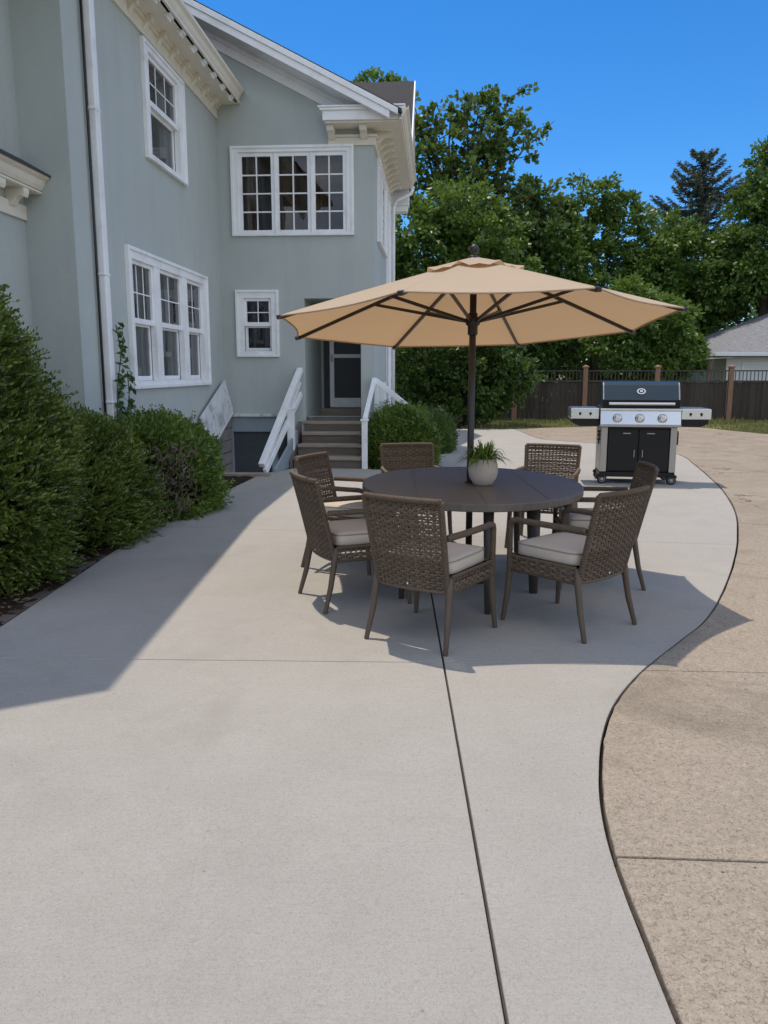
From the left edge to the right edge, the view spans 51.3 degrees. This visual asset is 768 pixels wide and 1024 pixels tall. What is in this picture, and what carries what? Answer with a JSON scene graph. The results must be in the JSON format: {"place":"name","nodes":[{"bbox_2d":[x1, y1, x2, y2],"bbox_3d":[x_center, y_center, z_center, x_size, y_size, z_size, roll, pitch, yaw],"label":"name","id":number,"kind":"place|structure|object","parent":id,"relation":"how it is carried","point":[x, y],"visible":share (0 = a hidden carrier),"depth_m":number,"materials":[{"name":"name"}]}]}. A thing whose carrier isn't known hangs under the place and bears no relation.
{"place":"outdoors","nodes":[
{"label":"outdoors","id":0,"kind":"place"},
{"bbox_2d":[0,476,253,625],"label":"planting bed","id":1,"kind":"object","parent":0,"point":[8,601],"visible":0.07,"depth_m":6.29,"materials":[{"name":"brown soil"}]},
{"bbox_2d":[0,284,97,596],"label":"yew bush","id":2,"kind":"object","parent":1,"relation":"on","point":[46,447],"visible":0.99,"depth_m":5.62,"materials":[{"name":"green plant"}]},
{"bbox_2d":[0,404,172,563],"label":"yew bush","id":3,"kind":"object","parent":1,"relation":"on","point":[114,465],"visible":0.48,"depth_m":7.15,"materials":[{"name":"green plant"}]},
{"bbox_2d":[0,482,192,615],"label":"bark chips","id":4,"kind":"object","parent":1,"relation":"on","point":[16,599],"visible":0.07,"depth_m":5.99,"materials":[{"name":"brown wood"}]},
{"bbox_2d":[83,404,236,524],"bbox_3d":[-2.563,-0.539,9.049,1.835,1.350,2.855,0,10,0],"label":"hedge bush","id":5,"kind":"object","parent":1,"relation":"on","point":[178,440],"visible":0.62,"depth_m":8.73,"materials":[{"name":"green plant"}]},
{"bbox_2d":[0,429,736,1023],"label":"patio","id":6,"kind":"structure","parent":0,"point":[232,781],"depth_m":3.09,"materials":[{"name":"concrete"}]},
{"bbox_2d":[258,368,406,471],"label":"porch steps","id":7,"kind":"structure","parent":6,"relation":"on","point":[335,440],"depth_m":13.18,"materials":[{"name":"grey wood"}]},
{"bbox_2d":[295,451,395,575],"bbox_3d":[-0.310,-0.017,6.477,0.708,0.883,0.590,4,11,24],"label":"wicker chair","id":8,"kind":"object","parent":6,"relation":"on","point":[303,466],"visible":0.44,"depth_m":6.42,"materials":[{"name":"brown wicker"}]},
{"bbox_2d":[290,470,411,613],"bbox_3d":[-0.250,0.165,5.449,0.708,0.883,0.590,-4,11,-24],"label":"wicker chair","id":9,"kind":"object","parent":6,"relation":"on","point":[331,541],"visible":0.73,"depth_m":5.22,"materials":[{"name":"brown wicker"}]},
{"bbox_2d":[379,442,452,541],"bbox_3d":[0.270,-0.168,7.336,0.591,0.883,0.708,-2,10,-10],"label":"wicker chair","id":10,"kind":"object","parent":6,"relation":"on","point":[426,453],"visible":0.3,"depth_m":7.57,"materials":[{"name":"brown wicker"}]},
{"bbox_2d":[361,492,496,656],"bbox_3d":[0.261,0.297,4.697,0.590,0.883,0.708,6,12,32],"label":"wicker chair","id":11,"kind":"object","parent":6,"relation":"on","point":[442,558],"visible":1,"depth_m":4.47,"materials":[{"name":"brown wicker"}]},
{"bbox_2d":[362,467,583,614],"bbox_3d":[0.640,0.144,5.966,1.600,0.747,1.980,0,10,0],"label":"dining table","id":12,"kind":"object","parent":6,"relation":"on","point":[516,492],"visible":0.7,"depth_m":5.56,"materials":[{"name":"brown wood"}]},
{"bbox_2d":[454,438,512,485],"bbox_3d":[0.709,-0.363,5.753,0.467,0.337,0.425,0,10,0],"label":"potted plant","id":13,"kind":"object","parent":12,"relation":"on","point":[482,467],"visible":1,"depth_m":5.68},
{"bbox_2d":[276,244,687,584],"bbox_3d":[0.635,-0.687,5.830,2.669,2.429,2.669,0,10,0],"label":"patio umbrella","id":14,"kind":"object","parent":6,"relation":"on","point":[473,300],"visible":0.85,"depth_m":5.94,"materials":[{"name":"beige fabric"}]},
{"bbox_2d":[504,443,581,547],"bbox_3d":[1.469,-0.154,7.255,0.591,0.883,0.708,4,11,21],"label":"wicker chair","id":15,"kind":"object","parent":6,"relation":"on","point":[572,470],"visible":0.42,"depth_m":7.46,"materials":[{"name":"brown wicker"}]},
{"bbox_2d":[500,485,650,643],"bbox_3d":[1.186,0.260,4.909,0.590,0.883,0.708,-9,13,-40],"label":"wicker chair","id":16,"kind":"object","parent":6,"relation":"on","point":[576,556],"visible":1,"depth_m":4.72,"materials":[{"name":"brown wicker"}]},
{"bbox_2d":[547,460,658,590],"bbox_3d":[1.624,0.078,5.941,0.708,0.883,0.590,1,10,4],"label":"wicker chair","id":17,"kind":"object","parent":6,"relation":"on","point":[647,474],"visible":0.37,"depth_m":5.74,"materials":[{"name":"brown wicker"}]},
{"bbox_2d":[568,381,711,484],"bbox_3d":[3.540,-1.119,11.210,1.860,1.410,0.734,2,10,9],"label":"gas grill","id":18,"kind":"object","parent":6,"relation":"on","point":[634,422],"visible":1,"depth_m":10.95,"materials":[{"name":"black metal"}]},
{"bbox_2d":[607,429,638,470],"bbox_3d":[3.300,-0.859,11.046,0.400,0.575,0.054,2,10,9],"label":"cabinet door","id":19,"kind":"structure","parent":18,"relation":"in","point":[622,451],"depth_m":11.05,"materials":[{"name":"black metal"}]},
{"bbox_2d":[638,429,669,470],"bbox_3d":[3.701,-0.847,10.982,0.400,0.575,0.054,2,10,9],"label":"cabinet door","id":20,"kind":"structure","parent":18,"relation":"in","point":[653,447],"depth_m":10.98,"materials":[{"name":"black metal"}]},
{"bbox_2d":[419,528,505,1023],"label":"expansion joint","id":21,"kind":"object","parent":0,"point":[474,843],"visible":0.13,"depth_m":2.64,"materials":[{"name":"soil"}]},
{"bbox_2d":[599,509,737,1022],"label":"edge gap","id":22,"kind":"object","parent":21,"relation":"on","point":[601,793],"depth_m":3.01,"materials":[{"name":"soil"}]},
{"bbox_2d":[196,0,767,361],"label":"sky","id":23,"kind":"structure","parent":0,"point":[627,88],"materials":[{"name":"blue"}]},
{"bbox_2d":[285,374,767,469],"bbox_3d":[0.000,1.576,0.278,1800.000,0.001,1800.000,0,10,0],"label":"lawn","id":24,"kind":"structure","parent":0,"point":[565,425],"depth_m":23.86,"materials":[{"name":"plant"}]},
{"bbox_2d":[0,545,122,626],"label":"brick edging","id":25,"kind":"object","parent":24,"relation":"on","point":[40,595],"visible":0.37,"depth_m":5.61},
{"bbox_2d":[0,0,416,501],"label":"house","id":26,"kind":"structure","parent":24,"relation":"on","point":[196,197],"depth_m":11.79,"materials":[{"name":"grey paint"}]},
{"bbox_2d":[113,322,136,445],"bbox_3d":[-2.887,-1.224,9.103,0.183,1.823,0.848,0,10,0],"label":"climbing vine","id":27,"kind":"object","parent":26,"relation":"attached to","point":[120,380],"visible":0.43,"depth_m":8.83,"materials":[{"name":"green plant"}]},
{"bbox_2d":[139,35,188,185],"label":"window","id":28,"kind":"structure","parent":26,"relation":"in","point":[156,123],"depth_m":10.85,"materials":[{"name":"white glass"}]},
{"bbox_2d":[124,244,211,388],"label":"window","id":29,"kind":"structure","parent":26,"relation":"in","point":[161,330],"depth_m":10.97,"materials":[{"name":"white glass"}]},
{"bbox_2d":[235,290,279,356],"bbox_3d":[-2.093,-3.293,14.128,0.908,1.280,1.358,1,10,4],"label":"window","id":30,"kind":"structure","parent":26,"relation":"in","point":[259,309],"depth_m":13.54,"materials":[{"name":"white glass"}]},
{"bbox_2d":[234,432,286,471],"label":"cellar door","id":31,"kind":"structure","parent":26,"relation":"in","point":[249,447],"depth_m":13.89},
{"bbox_2d":[229,144,353,236],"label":"window","id":32,"kind":"structure","parent":26,"relation":"in","point":[266,192],"depth_m":13.18,"materials":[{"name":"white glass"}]},
{"bbox_2d":[300,156,387,257],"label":"window","id":33,"kind":"structure","parent":26,"relation":"in","point":[337,161],"depth_m":13.77,"materials":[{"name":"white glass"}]},
{"bbox_2d":[329,341,360,406],"bbox_3d":[-0.701,-2.917,15.332,0.685,1.800,0.120,1,10,4],"label":"door","id":34,"kind":"structure","parent":26,"relation":"in","point":[345,358],"depth_m":15.41,"materials":[{"name":"white wood"}]},
{"bbox_2d":[351,66,400,81],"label":"roof tree","id":35,"kind":"object","parent":24,"relation":"on","point":[372,76],"visible":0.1,"depth_m":47.61,"materials":[{"name":"green plant"}]},
{"bbox_2d":[395,175,543,391],"bbox_3d":[2.414,-7.416,27.747,6.962,8.184,4.020,0,10,0],"label":"maple tree","id":36,"kind":"object","parent":24,"relation":"on","point":[461,231],"visible":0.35,"depth_m":26.69,"materials":[{"name":"green plant"}]},
{"bbox_2d":[395,344,548,426],"bbox_3d":[2.432,-4.507,22.917,4.702,4.170,3.153,0,10,0],"label":"lilac bush","id":37,"kind":"object","parent":24,"relation":"on","point":[445,375],"visible":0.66,"depth_m":22.39,"materials":[{"name":"green plant"}]},
{"bbox_2d":[389,71,579,259],"bbox_3d":[3.918,-10.509,31.573,7.463,12.943,3.149,0,10,0],"label":"tall tree","id":38,"kind":"object","parent":24,"relation":"on","point":[485,151],"visible":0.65,"depth_m":30.77,"materials":[{"name":"green plant"}]},
{"bbox_2d":[476,172,616,409],"bbox_3d":[6.308,-8.996,32.934,6.663,9.490,4.187,0,10,0],"label":"broad tree","id":39,"kind":"object","parent":24,"relation":"on","point":[551,264],"visible":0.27,"depth_m":31.99,"materials":[{"name":"green plant"}]},
{"bbox_2d":[395,299,757,404],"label":"woods","id":40,"kind":"object","parent":24,"relation":"on","point":[723,326],"depth_m":38.90,"materials":[{"name":"green plant"}]},
{"bbox_2d":[443,365,767,421],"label":"wooden fence","id":41,"kind":"object","parent":24,"relation":"on","point":[747,391],"visible":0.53,"depth_m":25.58,"materials":[{"name":"brown wood"}]},
{"bbox_2d":[542,168,678,402],"bbox_3d":[9.207,-9.364,33.841,6.377,9.902,3.990,0,10,0],"label":"bushy tree","id":42,"kind":"object","parent":24,"relation":"on","point":[610,221],"visible":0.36,"depth_m":32.81,"materials":[{"name":"green plant"}]},
{"bbox_2d":[455,416,767,433],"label":"grass","id":43,"kind":"structure","parent":24,"relation":"on","point":[727,422],"depth_m":23.48,"materials":[{"name":"green plant"}]},
{"bbox_2d":[577,271,712,379],"bbox_3d":[9.287,-5.897,28.072,4.870,5.077,2.973,0,10,0],"label":"tree","id":44,"kind":"object","parent":24,"relation":"on","point":[685,342],"visible":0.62,"depth_m":27.47,"materials":[{"name":"green plant"}]},
{"bbox_2d":[607,206,735,371],"bbox_3d":[11.997,-8.474,33.492,5.597,8.272,3.697,0,10,0],"label":"round tree","id":45,"kind":"object","parent":24,"relation":"on","point":[687,242],"visible":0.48,"depth_m":32.46,"materials":[{"name":"green plant"}]},
{"bbox_2d":[636,148,764,268],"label":"spruce tree","id":46,"kind":"object","parent":24,"relation":"on","point":[707,202],"visible":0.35,"depth_m":43.03,"materials":[{"name":"green plant"}]},
{"bbox_2d":[696,357,731,379],"bbox_3d":[11.400,-4.350,27.868,1.302,2.100,0.100,0,10,0],"label":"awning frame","id":47,"kind":"object","parent":24,"relation":"on","point":[710,368],"visible":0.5,"depth_m":27.71,"materials":[{"name":"brown wood"}]},
{"bbox_2d":[669,314,767,414],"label":"garage","id":48,"kind":"structure","parent":24,"relation":"on","point":[744,345],"depth_m":28.35,"materials":[{"name":"grey paint"}]},
{"bbox_2d":[741,362,767,379],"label":"garage door frame","id":49,"kind":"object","parent":48,"relation":"in","point":[743,363],"depth_m":28.08,"materials":[{"name":"white wood"}]},
{"bbox_2d":[677,135,767,335],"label":"shade tree","id":50,"kind":"object","parent":24,"relation":"on","point":[741,269],"visible":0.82,"depth_m":31.35,"materials":[{"name":"green plant"}]},
{"bbox_2d":[516,427,767,1023],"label":"driveway","id":51,"kind":"structure","parent":0,"point":[685,776],"depth_m":3.04,"materials":[{"name":"beige concrete"}]},
{"label":"side bed","id":52,"kind":"structure","parent":0,"visible":0},
{"bbox_2d":[353,397,446,468],"bbox_3d":[0.269,-1.283,13.315,1.592,1.260,1.605,0,10,0],"label":"boxwood bush","id":53,"kind":"object","parent":52,"relation":"on","point":[410,423],"visible":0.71,"depth_m":12.95,"materials":[{"name":"green plant"}]},
{"bbox_2d":[419,402,459,453],"bbox_3d":[0.888,-1.631,15.871,1.269,1.109,1.903,0,10,0],"label":"boxwood bush","id":54,"kind":"object","parent":52,"relation":"on","point":[443,420],"visible":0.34,"depth_m":15.39,"materials":[{"name":"green plant"}]}
]}

